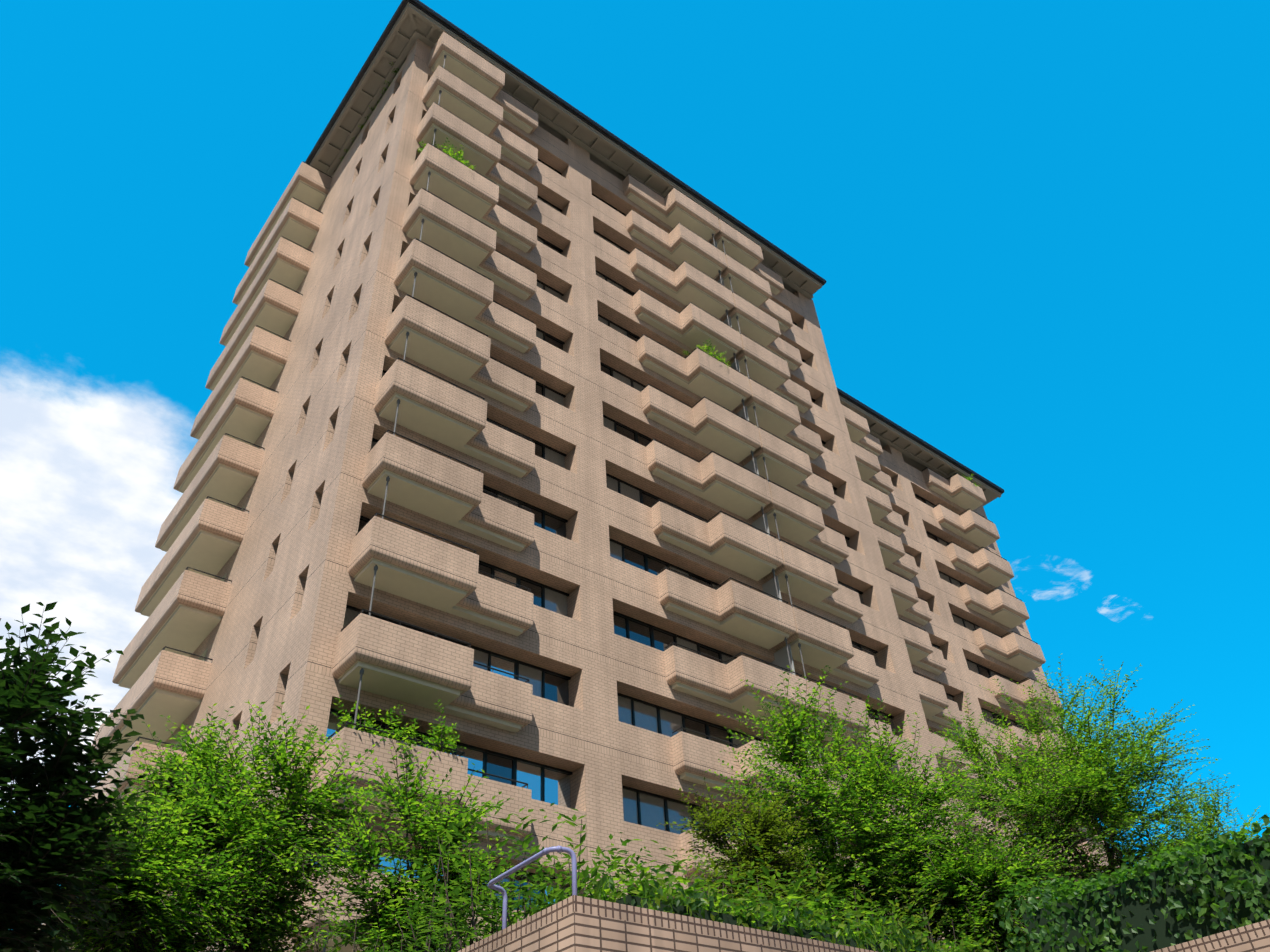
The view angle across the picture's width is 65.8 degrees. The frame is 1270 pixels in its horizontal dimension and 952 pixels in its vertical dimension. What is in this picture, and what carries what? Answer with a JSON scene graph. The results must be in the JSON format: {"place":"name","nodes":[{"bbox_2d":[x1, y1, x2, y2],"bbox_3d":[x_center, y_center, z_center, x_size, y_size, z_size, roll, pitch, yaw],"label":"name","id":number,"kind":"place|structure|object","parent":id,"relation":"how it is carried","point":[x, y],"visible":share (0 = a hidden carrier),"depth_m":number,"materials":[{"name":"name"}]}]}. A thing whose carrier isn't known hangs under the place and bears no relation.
{"place":"outdoors","nodes":[
{"label":"outdoors","id":0,"kind":"place"},
{"bbox_2d":[0,602,171,951],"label":"dark tree","id":1,"kind":"object","parent":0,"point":[50,839],"visible":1,"depth_m":10.15,"materials":[{"name":"green plant"}]},
{"bbox_2d":[0,0,1269,885],"label":"sky","id":2,"kind":"structure","parent":0,"point":[1037,232],"materials":[{"name":"blue"}]},
{"bbox_2d":[680,665,1017,950],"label":"tree","id":3,"kind":"object","parent":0,"point":[872,784],"visible":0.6,"depth_m":18.81,"materials":[{"name":"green plant"}]},
{"bbox_2d":[457,895,1269,951],"bbox_3d":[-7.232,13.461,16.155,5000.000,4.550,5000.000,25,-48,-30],"label":"brick wall","id":4,"kind":"structure","parent":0,"point":[574,923],"depth_m":7.54,"materials":[{"name":"brick"},{"name":"mortar"}]},
{"bbox_2d":[27,774,299,951],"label":"tree","id":5,"kind":"object","parent":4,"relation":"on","point":[171,929],"visible":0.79,"depth_m":12.25,"materials":[{"name":"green plant"}]},
{"bbox_2d":[112,703,307,934],"bbox_3d":[-6.713,7.435,14.198,3.144,8.831,3.508,6,-41,-12],"label":"tree","id":6,"kind":"object","parent":4,"relation":"on","point":[198,752],"visible":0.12,"depth_m":15.64,"materials":[{"name":"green plant"}]},
{"bbox_2d":[132,700,399,951],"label":"tree","id":7,"kind":"object","parent":4,"relation":"on","point":[267,933],"visible":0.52,"depth_m":14.52,"materials":[{"name":"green plant"}]},
{"bbox_2d":[285,717,537,951],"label":"tree","id":8,"kind":"object","parent":4,"relation":"on","point":[384,921],"visible":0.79,"depth_m":12.71,"materials":[{"name":"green plant"}]},
{"bbox_2d":[36,0,1003,951],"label":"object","id":9,"kind":"object","parent":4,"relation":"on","point":[222,596],"visible":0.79,"depth_m":36.61,"materials":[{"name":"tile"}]},
{"bbox_2d":[267,32,959,951],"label":"facade","id":10,"kind":"structure","parent":9,"relation":"attached to","point":[595,544],"depth_m":33.97,"materials":[{"name":"tile"}]},
{"bbox_2d":[319,63,980,754],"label":"balcony plants","id":11,"kind":"object","parent":9,"relation":"attached to","point":[439,739],"visible":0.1,"depth_m":23.50,"materials":[{"name":"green plant"}]},
{"bbox_2d":[841,403,1118,950],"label":"wing facade","id":12,"kind":"structure","parent":9,"relation":"attached to","point":[963,614],"depth_m":56.31,"materials":[{"name":"tile"}]},
{"bbox_2d":[488,846,576,929],"bbox_3d":[-0.856,3.569,8.011,0.300,0.745,1.237,23,-47,-29],"label":"grab rail","id":13,"kind":"object","parent":4,"relation":"on","point":[533,858],"visible":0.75,"depth_m":8.06,"materials":[{"name":"silver metal"}]},
{"bbox_2d":[277,796,1029,951],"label":"planter shrubs","id":14,"kind":"object","parent":4,"relation":"on","point":[556,893],"visible":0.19,"depth_m":9.97,"materials":[{"name":"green plant"}]},
{"bbox_2d":[656,777,840,928],"bbox_3d":[1.953,7.052,15.370,2.866,4.589,2.502,25,-48,-30],"label":"tree","id":15,"kind":"object","parent":4,"relation":"on","point":[766,830],"visible":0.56,"depth_m":15.85,"materials":[{"name":"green plant"}]},
{"bbox_2d":[557,839,1012,951],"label":"hedge","id":16,"kind":"object","parent":4,"relation":"on","point":[904,942],"visible":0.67,"depth_m":8.85,"materials":[{"name":"green plant"}]},
{"bbox_2d":[614,844,997,951],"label":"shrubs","id":17,"kind":"object","parent":4,"relation":"on","point":[716,871],"visible":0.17,"depth_m":12.98,"materials":[{"name":"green plant"}]},
{"bbox_2d":[859,806,1084,951],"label":"shrub","id":18,"kind":"object","parent":4,"relation":"on","point":[958,902],"visible":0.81,"depth_m":17.26,"materials":[{"name":"green plant"}]},
{"bbox_2d":[993,814,1269,951],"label":"hedge","id":19,"kind":"object","parent":4,"relation":"on","point":[1220,883],"visible":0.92,"depth_m":10.11,"materials":[{"name":"green plant"}]},
{"bbox_2d":[916,653,1252,931],"bbox_3d":[12.170,10.572,25.929,9.011,11.575,7.936,25,-48,-30],"label":"tree","id":20,"kind":"object","parent":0,"point":[1092,788],"visible":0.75,"depth_m":26.18,"materials":[{"name":"green plant"}]},
{"bbox_2d":[1133,770,1269,852],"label":"tree","id":21,"kind":"object","parent":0,"point":[1207,827],"visible":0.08,"depth_m":29.26,"materials":[{"name":"green plant"}]}
]}

